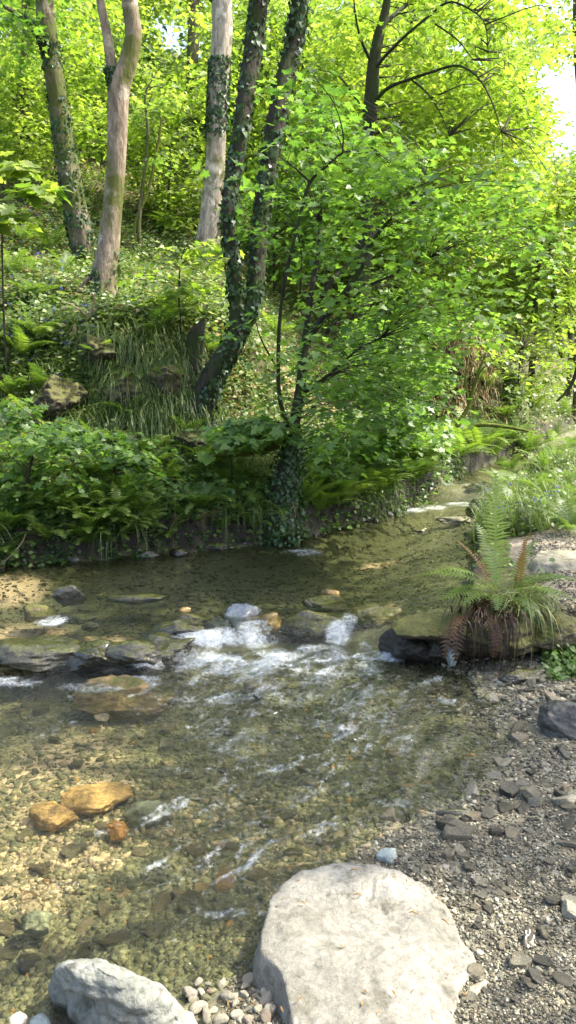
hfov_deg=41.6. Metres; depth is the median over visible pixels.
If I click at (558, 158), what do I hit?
distant trees
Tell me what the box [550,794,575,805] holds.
stone
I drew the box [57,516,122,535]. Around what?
fern
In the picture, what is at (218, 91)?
tree
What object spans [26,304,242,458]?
outcrop grass
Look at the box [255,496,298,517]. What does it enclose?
fern
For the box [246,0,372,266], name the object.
tree
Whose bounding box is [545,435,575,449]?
fern
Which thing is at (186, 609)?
stone
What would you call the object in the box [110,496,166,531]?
fern
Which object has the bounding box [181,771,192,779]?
stone
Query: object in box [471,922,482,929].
stone
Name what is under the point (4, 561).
stick
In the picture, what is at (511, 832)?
stone
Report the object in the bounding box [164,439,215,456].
fern
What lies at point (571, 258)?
tree
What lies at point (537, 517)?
bank grass
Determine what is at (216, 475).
bank herbs
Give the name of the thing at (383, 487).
fern
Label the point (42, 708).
stone
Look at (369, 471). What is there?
fern
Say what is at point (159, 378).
rock
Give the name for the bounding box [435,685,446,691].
stone
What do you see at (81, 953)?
stone
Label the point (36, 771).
stone
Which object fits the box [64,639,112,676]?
rock
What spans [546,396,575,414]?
fern
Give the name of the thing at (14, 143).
bush
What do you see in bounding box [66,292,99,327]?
dead branch
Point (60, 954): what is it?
stone
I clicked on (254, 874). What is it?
stone
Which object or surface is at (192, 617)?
rock
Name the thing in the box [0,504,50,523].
fern
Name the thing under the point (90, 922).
stone
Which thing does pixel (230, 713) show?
stone
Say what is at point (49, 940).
stone
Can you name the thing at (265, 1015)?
pebble
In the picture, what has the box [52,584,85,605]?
rock
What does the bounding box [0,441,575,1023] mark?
stream water
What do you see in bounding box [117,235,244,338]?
sycamore sapling
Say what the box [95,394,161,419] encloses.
fern
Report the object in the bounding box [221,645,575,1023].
shingle
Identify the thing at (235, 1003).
pebble
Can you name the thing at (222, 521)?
fern
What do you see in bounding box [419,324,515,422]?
outcrop straw
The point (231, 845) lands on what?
stone
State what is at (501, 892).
stone
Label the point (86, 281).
dead branch
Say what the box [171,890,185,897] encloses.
stone
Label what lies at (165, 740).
stone
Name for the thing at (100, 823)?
stone
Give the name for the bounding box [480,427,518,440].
fern
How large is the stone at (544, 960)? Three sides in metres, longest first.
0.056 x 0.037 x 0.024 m
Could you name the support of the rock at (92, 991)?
on the bed gravel at (163, 941)
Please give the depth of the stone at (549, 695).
3.58 m
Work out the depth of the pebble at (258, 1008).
1.88 m
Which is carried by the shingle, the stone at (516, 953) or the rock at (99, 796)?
the stone at (516, 953)
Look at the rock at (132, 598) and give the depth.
4.95 m
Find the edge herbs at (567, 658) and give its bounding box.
[538,643,575,681]
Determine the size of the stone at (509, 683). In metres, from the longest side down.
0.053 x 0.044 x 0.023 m
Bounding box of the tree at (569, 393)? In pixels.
[522,0,575,399]
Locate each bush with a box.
[0,37,116,205]
[91,95,223,235]
[215,150,358,296]
[278,402,462,476]
[337,313,459,417]
[439,231,575,370]
[460,325,575,460]
[466,310,575,401]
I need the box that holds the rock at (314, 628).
[278,610,349,640]
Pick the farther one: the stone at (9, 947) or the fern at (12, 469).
the fern at (12, 469)
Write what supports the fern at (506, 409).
on the ground at (364, 640)
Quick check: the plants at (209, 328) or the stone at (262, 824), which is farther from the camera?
the plants at (209, 328)
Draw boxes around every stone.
[0,563,11,572]
[0,921,14,938]
[0,937,22,961]
[0,953,17,961]
[2,891,17,900]
[9,1011,27,1023]
[13,916,22,929]
[15,827,34,841]
[18,953,39,974]
[20,911,52,937]
[23,890,36,896]
[29,860,50,876]
[29,1013,50,1023]
[32,704,49,716]
[32,768,38,774]
[39,777,50,782]
[39,934,62,952]
[48,736,59,743]
[55,824,69,833]
[56,950,66,958]
[59,843,87,860]
[66,554,78,561]
[67,877,75,885]
[68,760,84,769]
[68,903,80,913]
[75,916,95,932]
[76,944,89,958]
[79,874,87,879]
[81,621,100,631]
[81,831,93,836]
[89,727,96,733]
[93,713,108,721]
[94,820,106,831]
[96,756,104,761]
[97,900,116,917]
[101,928,127,950]
[105,820,128,840]
[119,889,130,897]
[132,846,147,857]
[134,937,142,946]
[136,550,160,558]
[144,922,165,939]
[146,829,156,835]
[150,892,171,914]
[151,890,164,898]
[160,722,174,734]
[160,737,173,750]
[160,760,172,766]
[167,699,175,705]
[169,548,188,557]
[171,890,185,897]
[171,891,182,904]
[176,889,201,913]
[178,607,190,611]
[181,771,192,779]
[184,843,206,861]
[193,858,211,870]
[193,882,210,891]
[205,617,231,638]
[213,819,222,831]
[213,866,236,892]
[214,841,226,850]
[216,807,225,811]
[216,899,223,915]
[218,767,227,773]
[223,730,233,736]
[224,841,242,850]
[227,710,235,718]
[242,707,257,718]
[242,866,269,881]
[244,861,255,867]
[259,819,272,828]
[269,727,280,734]
[274,847,282,853]
[276,836,292,844]
[279,809,296,820]
[280,766,293,779]
[283,847,302,856]
[285,688,291,697]
[296,759,311,773]
[303,777,320,789]
[313,529,321,535]
[315,835,331,846]
[320,589,340,596]
[342,720,361,732]
[352,686,362,692]
[364,516,371,522]
[370,517,379,523]
[372,773,383,781]
[373,769,386,776]
[376,848,396,863]
[378,807,395,821]
[384,510,394,518]
[385,746,401,758]
[387,768,403,775]
[394,810,405,822]
[402,783,415,787]
[403,798,415,806]
[407,660,416,664]
[414,529,425,533]
[419,670,426,677]
[420,664,436,674]
[424,744,434,749]
[427,690,438,694]
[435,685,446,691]
[435,820,456,830]
[442,814,456,820]
[442,818,473,840]
[442,847,455,859]
[446,646,458,667]
[448,804,456,808]
[454,843,465,852]
[456,852,469,858]
[459,816,469,821]
[459,842,468,849]
[460,991,475,1001]
[462,781,478,796]
[462,861,474,870]
[465,811,481,820]
[467,962,483,979]
[469,903,480,910]
[470,979,488,994]
[471,875,485,885]
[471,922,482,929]
[474,889,487,899]
[475,917,482,923]
[480,899,490,904]
[481,711,488,716]
[481,807,496,818]
[481,987,490,995]
[482,904,493,914]
[486,771,500,779]
[489,692,498,703]
[489,826,504,835]
[491,889,505,895]
[494,757,503,767]
[497,802,513,813]
[497,940,504,950]
[497,972,503,977]
[498,757,511,766]
[499,781,523,798]
[501,886,512,894]
[504,680,511,686]
[504,826,519,838]
[506,750,513,757]
[506,876,514,887]
[507,921,515,927]
[507,951,525,967]
[508,732,528,742]
[509,955,532,969]
[510,995,518,1002]
[511,719,525,732]
[515,778,528,784]
[516,803,529,814]
[519,696,526,702]
[519,784,540,799]
[522,827,535,834]
[522,925,536,948]
[522,976,531,984]
[524,687,535,691]
[525,677,535,685]
[525,769,535,775]
[525,967,548,985]
[525,982,536,989]
[526,550,575,572]
[527,817,538,821]
[528,797,546,806]
[531,810,537,815]
[533,955,552,967]
[537,925,549,939]
[541,877,546,882]
[543,858,556,864]
[544,689,560,700]
[544,894,560,904]
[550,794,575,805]
[551,972,573,988]
[553,784,575,796]
[555,744,566,749]
[555,990,563,996]
[556,983,563,988]
[558,747,570,759]
[558,841,575,846]
[559,803,575,810]
[559,894,575,904]
[560,784,570,790]
[562,816,575,830]
[562,899,575,918]
[566,867,575,872]
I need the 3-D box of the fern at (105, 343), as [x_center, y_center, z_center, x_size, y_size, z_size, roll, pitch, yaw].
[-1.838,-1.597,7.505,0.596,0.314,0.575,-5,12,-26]
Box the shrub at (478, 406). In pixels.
[416,316,537,460]
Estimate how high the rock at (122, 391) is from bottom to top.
0.490 m
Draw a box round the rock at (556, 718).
[537,699,575,740]
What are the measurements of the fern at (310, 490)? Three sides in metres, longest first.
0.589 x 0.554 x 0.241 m
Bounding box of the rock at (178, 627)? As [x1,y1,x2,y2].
[137,620,207,645]
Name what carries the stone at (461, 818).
on the shingle
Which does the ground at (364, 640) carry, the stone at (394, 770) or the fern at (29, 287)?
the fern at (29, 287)
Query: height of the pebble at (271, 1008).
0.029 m
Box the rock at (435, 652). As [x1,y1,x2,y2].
[422,640,470,662]
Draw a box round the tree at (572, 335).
[540,133,575,423]
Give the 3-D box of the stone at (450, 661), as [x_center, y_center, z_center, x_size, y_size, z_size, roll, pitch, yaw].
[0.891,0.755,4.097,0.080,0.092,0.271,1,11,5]
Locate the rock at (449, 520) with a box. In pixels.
[436,516,470,525]
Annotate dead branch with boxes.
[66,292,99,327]
[76,260,94,295]
[556,366,575,401]
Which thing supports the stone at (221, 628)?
on the ground at (364, 640)
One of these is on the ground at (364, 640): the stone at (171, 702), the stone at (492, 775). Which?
the stone at (171, 702)
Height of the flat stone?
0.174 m
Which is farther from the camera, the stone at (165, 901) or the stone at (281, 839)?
the stone at (281, 839)
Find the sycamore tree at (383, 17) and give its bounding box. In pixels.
[278,0,575,372]
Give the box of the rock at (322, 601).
[300,595,345,612]
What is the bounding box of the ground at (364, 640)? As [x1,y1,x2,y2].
[0,48,575,1023]
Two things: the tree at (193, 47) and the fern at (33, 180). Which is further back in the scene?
the tree at (193, 47)
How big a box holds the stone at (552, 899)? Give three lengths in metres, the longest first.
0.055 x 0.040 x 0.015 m
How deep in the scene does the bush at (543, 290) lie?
13.92 m
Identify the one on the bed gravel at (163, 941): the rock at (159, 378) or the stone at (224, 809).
the stone at (224, 809)
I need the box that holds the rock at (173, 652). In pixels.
[135,631,195,665]
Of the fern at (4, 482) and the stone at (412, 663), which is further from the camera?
the fern at (4, 482)
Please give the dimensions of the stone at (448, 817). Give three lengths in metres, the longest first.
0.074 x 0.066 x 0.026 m
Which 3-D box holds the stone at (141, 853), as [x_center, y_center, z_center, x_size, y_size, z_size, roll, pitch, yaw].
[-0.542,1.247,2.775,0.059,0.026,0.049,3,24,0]
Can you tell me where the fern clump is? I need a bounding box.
[416,472,575,682]
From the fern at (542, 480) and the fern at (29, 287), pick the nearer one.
the fern at (542, 480)
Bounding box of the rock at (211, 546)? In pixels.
[203,543,233,550]
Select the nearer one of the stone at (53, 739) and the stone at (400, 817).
the stone at (400, 817)
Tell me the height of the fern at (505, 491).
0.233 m
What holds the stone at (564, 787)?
on the shingle
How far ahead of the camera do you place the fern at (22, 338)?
7.37 m
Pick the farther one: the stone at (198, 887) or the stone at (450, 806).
the stone at (450, 806)
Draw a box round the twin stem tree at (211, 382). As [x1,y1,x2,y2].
[187,0,309,429]
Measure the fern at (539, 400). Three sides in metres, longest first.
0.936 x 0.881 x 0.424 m
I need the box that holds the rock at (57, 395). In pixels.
[32,374,87,420]
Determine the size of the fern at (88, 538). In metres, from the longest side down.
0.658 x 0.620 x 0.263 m
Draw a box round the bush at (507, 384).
[460,325,575,460]
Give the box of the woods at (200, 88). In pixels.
[0,0,575,369]
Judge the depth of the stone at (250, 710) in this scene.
3.88 m
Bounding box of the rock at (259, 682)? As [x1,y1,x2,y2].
[241,678,272,693]
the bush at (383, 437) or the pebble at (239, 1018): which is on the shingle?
the pebble at (239, 1018)
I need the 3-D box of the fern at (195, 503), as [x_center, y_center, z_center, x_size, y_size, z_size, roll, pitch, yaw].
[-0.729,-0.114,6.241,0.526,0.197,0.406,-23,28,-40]
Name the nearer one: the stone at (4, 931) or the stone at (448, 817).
the stone at (4, 931)
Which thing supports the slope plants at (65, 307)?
on the ground at (364, 640)
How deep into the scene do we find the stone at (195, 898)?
2.37 m
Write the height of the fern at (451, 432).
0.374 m
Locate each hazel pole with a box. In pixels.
[131,97,197,251]
[132,61,189,252]
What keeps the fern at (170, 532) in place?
on the ground at (364, 640)
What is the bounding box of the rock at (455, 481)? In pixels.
[449,479,466,489]
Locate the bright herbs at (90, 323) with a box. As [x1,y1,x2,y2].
[0,201,256,422]
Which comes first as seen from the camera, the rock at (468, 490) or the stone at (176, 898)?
the stone at (176, 898)
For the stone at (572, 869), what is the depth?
2.29 m
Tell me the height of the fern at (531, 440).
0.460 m
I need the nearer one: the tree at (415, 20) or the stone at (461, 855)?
the stone at (461, 855)
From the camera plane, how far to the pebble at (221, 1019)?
1.85 m
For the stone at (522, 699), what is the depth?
3.61 m
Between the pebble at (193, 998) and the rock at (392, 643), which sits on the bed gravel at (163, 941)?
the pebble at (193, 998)
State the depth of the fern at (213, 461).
7.06 m
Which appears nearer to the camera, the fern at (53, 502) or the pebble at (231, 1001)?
the pebble at (231, 1001)
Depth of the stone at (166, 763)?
3.40 m
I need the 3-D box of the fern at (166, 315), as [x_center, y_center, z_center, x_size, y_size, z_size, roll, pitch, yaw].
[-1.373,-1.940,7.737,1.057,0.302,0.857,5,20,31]
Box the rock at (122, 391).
[100,369,153,411]
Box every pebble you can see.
[181,986,197,995]
[188,994,196,1002]
[189,1000,207,1014]
[194,977,202,985]
[197,988,204,994]
[202,1005,210,1015]
[202,1012,210,1023]
[206,988,212,994]
[209,1006,217,1013]
[213,1014,228,1023]
[219,977,225,987]
[220,990,235,1001]
[224,993,238,1003]
[230,1009,243,1019]
[232,998,238,1007]
[236,1014,244,1023]
[239,990,248,998]
[240,979,250,989]
[242,972,253,983]
[242,1015,251,1023]
[254,1004,262,1012]
[260,990,272,1004]
[260,1009,271,1022]
[263,1003,276,1014]
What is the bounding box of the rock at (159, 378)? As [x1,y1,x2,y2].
[147,364,191,404]
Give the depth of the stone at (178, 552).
6.08 m
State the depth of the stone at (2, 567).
5.70 m
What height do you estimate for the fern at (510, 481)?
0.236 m
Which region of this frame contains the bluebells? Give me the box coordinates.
[0,208,559,514]
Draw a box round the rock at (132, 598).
[105,594,166,604]
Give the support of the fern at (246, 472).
on the ground at (364, 640)
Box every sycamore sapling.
[0,151,75,374]
[0,396,118,503]
[30,427,197,496]
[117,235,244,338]
[194,414,302,482]
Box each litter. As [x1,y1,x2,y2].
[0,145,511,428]
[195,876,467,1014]
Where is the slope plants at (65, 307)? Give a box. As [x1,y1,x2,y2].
[0,90,411,439]
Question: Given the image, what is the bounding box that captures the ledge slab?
[391,611,455,639]
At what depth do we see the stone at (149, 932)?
2.25 m
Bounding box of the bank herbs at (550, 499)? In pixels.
[465,390,575,548]
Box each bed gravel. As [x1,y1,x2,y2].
[0,508,479,643]
[0,658,506,1023]
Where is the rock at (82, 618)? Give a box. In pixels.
[52,613,97,623]
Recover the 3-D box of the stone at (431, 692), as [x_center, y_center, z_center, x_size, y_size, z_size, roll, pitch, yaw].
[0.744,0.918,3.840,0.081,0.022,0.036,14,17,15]
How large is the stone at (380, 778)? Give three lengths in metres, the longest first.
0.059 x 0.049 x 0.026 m
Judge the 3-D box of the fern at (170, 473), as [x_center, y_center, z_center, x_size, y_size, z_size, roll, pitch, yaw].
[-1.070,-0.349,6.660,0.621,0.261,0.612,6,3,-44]
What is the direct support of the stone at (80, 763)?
on the ground at (364, 640)
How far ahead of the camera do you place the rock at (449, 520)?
7.31 m
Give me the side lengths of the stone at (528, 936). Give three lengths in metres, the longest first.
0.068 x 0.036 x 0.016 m
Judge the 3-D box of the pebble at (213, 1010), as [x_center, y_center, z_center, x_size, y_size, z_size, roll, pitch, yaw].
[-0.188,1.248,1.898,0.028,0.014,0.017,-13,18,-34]
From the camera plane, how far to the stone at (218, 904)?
2.32 m
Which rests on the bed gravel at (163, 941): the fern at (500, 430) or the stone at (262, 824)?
the stone at (262, 824)
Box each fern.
[0,249,49,276]
[0,269,66,296]
[0,323,63,356]
[0,375,46,395]
[0,454,54,487]
[0,462,45,482]
[0,462,56,487]
[0,471,54,494]
[0,483,42,504]
[0,483,71,516]
[0,488,48,519]
[0,499,39,533]
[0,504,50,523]
[0,530,38,557]
[1,304,70,338]
[2,433,61,458]
[4,362,74,387]
[4,474,75,506]
[7,171,55,189]
[8,394,46,424]
[12,223,51,242]
[14,511,75,541]
[17,488,91,511]
[20,223,66,248]
[22,465,66,489]
[33,472,91,495]
[37,419,95,450]
[38,247,94,272]
[40,475,108,505]
[41,193,90,212]
[50,453,98,472]
[54,496,128,526]
[55,416,127,438]
[55,517,135,545]
[56,490,147,523]
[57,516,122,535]
[63,452,119,479]
[65,482,120,505]
[74,335,136,354]
[83,472,162,508]
[85,473,166,497]
[86,520,141,539]
[88,482,156,522]
[89,467,140,489]
[89,508,167,536]
[92,488,135,510]
[93,426,159,452]
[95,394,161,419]
[103,306,189,331]
[104,504,168,533]
[105,465,156,483]
[107,360,163,378]
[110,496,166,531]
[118,500,161,513]
[125,453,195,483]
[126,185,192,216]
[126,438,187,470]
[127,433,179,450]
[127,493,179,517]
[129,435,178,450]
[139,512,190,537]
[142,209,199,236]
[143,291,212,318]
[143,459,197,486]
[160,499,207,520]
[164,413,210,427]
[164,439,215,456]
[171,461,221,478]
[171,485,231,507]
[172,481,227,513]
[181,456,261,479]
[186,335,219,351]
[186,445,221,467]
[189,451,217,472]
[197,512,247,528]
[205,473,254,487]
[207,491,266,513]
[208,465,268,501]
[214,455,258,469]
[222,457,272,479]
[230,508,278,530]
[255,468,273,477]
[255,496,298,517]
[260,309,295,334]
[299,479,342,502]
[301,477,358,500]
[301,489,362,513]
[302,465,349,485]
[306,374,325,395]
[316,472,384,503]
[322,469,378,492]
[327,457,379,473]
[340,453,383,479]
[346,460,415,482]
[346,470,413,488]
[347,462,413,500]
[353,472,384,501]
[355,462,394,482]
[358,452,416,461]
[393,453,445,480]
[395,454,446,473]
[401,455,450,481]
[407,429,467,468]
[429,422,469,444]
[439,426,503,458]
[442,405,498,433]
[454,419,512,455]
[467,370,523,389]
[476,396,530,415]
[479,468,520,484]
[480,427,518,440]
[484,429,520,455]
[486,470,547,485]
[487,485,536,504]
[491,417,537,439]
[492,447,531,471]
[506,473,567,490]
[513,449,575,470]
[514,430,566,455]
[521,492,575,509]
[527,431,575,457]
[533,394,560,410]
[535,495,575,534]
[542,467,575,480]
[542,484,575,496]
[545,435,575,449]
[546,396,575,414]
[547,421,575,437]
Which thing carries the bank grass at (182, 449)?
on the ground at (364, 640)
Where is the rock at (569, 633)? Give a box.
[530,611,575,650]
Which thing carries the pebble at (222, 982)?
on the bed gravel at (163, 941)
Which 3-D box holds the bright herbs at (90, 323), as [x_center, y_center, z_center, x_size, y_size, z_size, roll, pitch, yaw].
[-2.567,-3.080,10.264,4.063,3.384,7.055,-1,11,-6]
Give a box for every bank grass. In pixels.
[0,384,469,524]
[446,374,575,541]
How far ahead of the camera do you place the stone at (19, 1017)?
1.84 m
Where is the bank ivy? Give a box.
[0,444,466,570]
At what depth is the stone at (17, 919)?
2.42 m
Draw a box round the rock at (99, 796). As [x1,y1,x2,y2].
[60,782,133,815]
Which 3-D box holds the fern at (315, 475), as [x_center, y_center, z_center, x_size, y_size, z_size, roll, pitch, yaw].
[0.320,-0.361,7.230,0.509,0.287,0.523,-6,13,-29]
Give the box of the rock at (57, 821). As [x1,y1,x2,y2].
[28,801,78,831]
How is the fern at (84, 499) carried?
on the ground at (364, 640)
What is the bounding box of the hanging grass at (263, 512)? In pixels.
[0,449,475,567]
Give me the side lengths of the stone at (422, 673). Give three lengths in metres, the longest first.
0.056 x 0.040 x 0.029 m
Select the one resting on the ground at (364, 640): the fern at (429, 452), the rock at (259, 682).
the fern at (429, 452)
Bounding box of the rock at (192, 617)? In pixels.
[168,613,214,628]
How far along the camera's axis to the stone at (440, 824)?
2.59 m
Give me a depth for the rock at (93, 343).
7.36 m
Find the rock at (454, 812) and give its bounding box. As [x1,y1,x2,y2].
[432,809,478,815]
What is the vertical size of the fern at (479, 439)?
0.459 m
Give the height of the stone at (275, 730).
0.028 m
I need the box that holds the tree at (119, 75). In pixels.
[87,0,169,302]
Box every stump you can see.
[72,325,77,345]
[180,318,205,374]
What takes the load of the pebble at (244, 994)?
on the ground at (364, 640)
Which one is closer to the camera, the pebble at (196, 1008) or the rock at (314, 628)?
the pebble at (196, 1008)
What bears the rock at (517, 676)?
on the shingle
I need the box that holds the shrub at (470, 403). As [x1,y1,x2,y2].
[454,332,528,433]
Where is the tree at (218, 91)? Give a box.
[196,0,232,256]
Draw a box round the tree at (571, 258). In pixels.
[469,210,575,411]
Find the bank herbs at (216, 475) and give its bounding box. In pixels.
[0,435,463,568]
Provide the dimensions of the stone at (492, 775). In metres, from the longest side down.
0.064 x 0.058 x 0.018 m
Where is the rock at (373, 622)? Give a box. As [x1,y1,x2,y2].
[349,606,401,628]
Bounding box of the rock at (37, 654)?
[0,635,82,672]
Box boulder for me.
[253,863,475,1023]
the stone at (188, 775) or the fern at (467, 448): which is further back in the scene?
the fern at (467, 448)
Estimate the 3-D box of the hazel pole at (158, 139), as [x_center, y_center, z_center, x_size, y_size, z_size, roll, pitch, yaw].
[-1.883,-5.175,11.589,1.120,2.708,2.557,0,11,0]
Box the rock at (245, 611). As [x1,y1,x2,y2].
[223,603,261,636]
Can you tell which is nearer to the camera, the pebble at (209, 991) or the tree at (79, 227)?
the pebble at (209, 991)
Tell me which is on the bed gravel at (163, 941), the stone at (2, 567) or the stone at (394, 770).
the stone at (394, 770)
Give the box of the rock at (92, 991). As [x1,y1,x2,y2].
[48,958,197,1023]
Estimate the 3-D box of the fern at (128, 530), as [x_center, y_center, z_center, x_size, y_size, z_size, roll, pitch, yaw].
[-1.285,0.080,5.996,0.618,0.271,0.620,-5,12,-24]
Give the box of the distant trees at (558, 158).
[444,145,575,310]
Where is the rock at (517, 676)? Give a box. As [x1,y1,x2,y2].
[498,668,552,684]
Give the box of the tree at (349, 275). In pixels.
[314,0,419,297]
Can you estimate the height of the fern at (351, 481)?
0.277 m
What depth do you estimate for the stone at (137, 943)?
2.22 m
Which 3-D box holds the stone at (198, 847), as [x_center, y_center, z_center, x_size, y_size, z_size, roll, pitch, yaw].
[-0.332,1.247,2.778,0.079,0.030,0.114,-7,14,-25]
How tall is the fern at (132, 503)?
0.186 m
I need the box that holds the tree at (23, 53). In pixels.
[2,0,95,181]
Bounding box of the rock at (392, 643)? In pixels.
[378,628,429,663]
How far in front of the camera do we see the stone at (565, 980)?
1.86 m
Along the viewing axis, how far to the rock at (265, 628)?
4.60 m
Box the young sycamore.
[185,54,575,547]
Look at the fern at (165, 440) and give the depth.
6.99 m
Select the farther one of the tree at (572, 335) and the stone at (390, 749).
the tree at (572, 335)
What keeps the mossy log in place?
on the ground at (364, 640)
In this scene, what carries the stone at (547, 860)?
on the ground at (364, 640)
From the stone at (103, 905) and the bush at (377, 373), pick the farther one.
the bush at (377, 373)
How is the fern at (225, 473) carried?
on the ground at (364, 640)
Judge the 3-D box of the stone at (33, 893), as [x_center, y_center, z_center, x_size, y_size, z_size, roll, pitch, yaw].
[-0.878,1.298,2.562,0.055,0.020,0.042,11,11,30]
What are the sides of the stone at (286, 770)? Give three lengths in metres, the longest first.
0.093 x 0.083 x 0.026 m
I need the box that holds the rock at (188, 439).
[167,419,206,453]
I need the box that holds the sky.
[1,0,575,254]
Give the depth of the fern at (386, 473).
7.62 m
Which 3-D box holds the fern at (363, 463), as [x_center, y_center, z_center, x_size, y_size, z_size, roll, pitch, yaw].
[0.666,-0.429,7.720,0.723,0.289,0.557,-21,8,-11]
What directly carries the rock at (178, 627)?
in the stream water
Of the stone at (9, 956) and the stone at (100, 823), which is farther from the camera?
the stone at (100, 823)
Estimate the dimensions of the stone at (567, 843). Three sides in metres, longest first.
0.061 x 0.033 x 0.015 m
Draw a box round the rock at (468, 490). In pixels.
[463,481,493,493]
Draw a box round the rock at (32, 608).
[23,604,57,622]
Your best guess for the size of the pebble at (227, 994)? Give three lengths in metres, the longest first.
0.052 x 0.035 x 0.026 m
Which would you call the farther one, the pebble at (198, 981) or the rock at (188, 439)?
the rock at (188, 439)
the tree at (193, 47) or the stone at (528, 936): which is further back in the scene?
the tree at (193, 47)
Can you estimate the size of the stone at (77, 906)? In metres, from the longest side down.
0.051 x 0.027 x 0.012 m
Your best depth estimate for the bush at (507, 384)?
11.89 m
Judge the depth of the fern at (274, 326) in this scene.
10.13 m
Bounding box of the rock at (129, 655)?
[105,640,160,671]
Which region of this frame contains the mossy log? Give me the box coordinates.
[204,443,279,456]
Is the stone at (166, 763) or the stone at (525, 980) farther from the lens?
the stone at (166, 763)
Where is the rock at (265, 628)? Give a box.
[250,612,281,638]
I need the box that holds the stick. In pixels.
[0,533,25,565]
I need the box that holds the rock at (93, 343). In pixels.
[78,333,115,368]
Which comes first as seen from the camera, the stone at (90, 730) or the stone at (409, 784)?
the stone at (409, 784)
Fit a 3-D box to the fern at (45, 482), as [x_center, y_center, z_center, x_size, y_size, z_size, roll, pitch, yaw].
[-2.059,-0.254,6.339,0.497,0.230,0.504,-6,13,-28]
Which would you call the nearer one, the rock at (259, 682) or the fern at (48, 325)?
the rock at (259, 682)
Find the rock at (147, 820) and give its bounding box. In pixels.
[122,800,171,828]
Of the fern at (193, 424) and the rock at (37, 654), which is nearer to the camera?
the rock at (37, 654)
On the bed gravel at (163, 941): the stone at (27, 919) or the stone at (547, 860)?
the stone at (27, 919)
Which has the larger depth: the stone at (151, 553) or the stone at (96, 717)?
the stone at (151, 553)
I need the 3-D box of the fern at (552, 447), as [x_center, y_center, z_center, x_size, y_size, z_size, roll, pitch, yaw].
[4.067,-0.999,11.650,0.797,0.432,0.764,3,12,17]
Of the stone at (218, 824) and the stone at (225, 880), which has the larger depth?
the stone at (218, 824)
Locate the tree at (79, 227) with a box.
[0,0,108,266]
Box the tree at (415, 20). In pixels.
[365,0,471,330]
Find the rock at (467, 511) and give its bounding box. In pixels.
[465,496,488,516]
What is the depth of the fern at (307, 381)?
9.36 m
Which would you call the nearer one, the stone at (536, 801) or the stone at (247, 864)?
the stone at (247, 864)
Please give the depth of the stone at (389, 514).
7.66 m
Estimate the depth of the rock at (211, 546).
6.26 m
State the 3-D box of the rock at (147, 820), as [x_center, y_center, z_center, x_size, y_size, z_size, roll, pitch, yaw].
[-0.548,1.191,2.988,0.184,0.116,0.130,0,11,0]
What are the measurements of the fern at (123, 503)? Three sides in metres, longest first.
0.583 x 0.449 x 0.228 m
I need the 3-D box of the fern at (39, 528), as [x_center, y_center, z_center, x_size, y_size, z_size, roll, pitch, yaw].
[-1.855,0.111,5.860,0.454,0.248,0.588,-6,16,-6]
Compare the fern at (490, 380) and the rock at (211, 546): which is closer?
the rock at (211, 546)
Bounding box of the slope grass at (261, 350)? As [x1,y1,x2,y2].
[0,244,493,454]
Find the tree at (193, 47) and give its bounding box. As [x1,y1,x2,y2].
[151,0,240,177]
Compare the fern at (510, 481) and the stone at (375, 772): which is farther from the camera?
the fern at (510, 481)
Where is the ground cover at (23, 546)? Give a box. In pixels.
[0,236,575,584]
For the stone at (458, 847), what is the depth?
2.45 m
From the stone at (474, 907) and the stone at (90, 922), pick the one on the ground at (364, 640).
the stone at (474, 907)
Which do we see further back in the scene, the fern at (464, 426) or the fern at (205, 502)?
the fern at (464, 426)
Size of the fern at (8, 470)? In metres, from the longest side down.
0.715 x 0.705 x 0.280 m
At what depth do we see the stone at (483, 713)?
3.52 m
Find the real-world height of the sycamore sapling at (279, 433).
0.866 m
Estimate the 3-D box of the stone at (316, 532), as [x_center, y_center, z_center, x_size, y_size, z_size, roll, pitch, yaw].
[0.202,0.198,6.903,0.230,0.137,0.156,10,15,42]
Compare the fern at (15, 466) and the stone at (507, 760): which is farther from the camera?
the fern at (15, 466)
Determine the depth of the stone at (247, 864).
2.57 m
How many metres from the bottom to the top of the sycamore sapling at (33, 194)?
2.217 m
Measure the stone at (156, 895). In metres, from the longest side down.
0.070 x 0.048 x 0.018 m
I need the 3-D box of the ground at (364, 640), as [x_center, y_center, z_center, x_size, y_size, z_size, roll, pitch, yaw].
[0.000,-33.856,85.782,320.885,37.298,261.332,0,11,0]
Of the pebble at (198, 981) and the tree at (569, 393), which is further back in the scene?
the tree at (569, 393)
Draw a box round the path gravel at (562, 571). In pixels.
[530,524,575,615]
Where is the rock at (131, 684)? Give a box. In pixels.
[70,674,173,720]
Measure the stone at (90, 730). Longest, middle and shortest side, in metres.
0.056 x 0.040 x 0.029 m
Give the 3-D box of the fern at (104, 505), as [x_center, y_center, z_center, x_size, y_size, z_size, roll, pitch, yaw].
[-1.332,-0.053,5.994,0.530,0.319,0.500,-6,12,-28]
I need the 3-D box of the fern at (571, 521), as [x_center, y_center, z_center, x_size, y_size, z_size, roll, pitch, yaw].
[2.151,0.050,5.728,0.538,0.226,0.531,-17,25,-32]
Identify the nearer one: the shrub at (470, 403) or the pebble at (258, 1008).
the pebble at (258, 1008)
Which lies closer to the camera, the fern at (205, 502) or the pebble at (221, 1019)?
the pebble at (221, 1019)
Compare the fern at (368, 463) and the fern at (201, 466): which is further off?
the fern at (368, 463)
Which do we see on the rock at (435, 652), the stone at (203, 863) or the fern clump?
the fern clump
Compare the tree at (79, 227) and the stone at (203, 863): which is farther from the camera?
the tree at (79, 227)

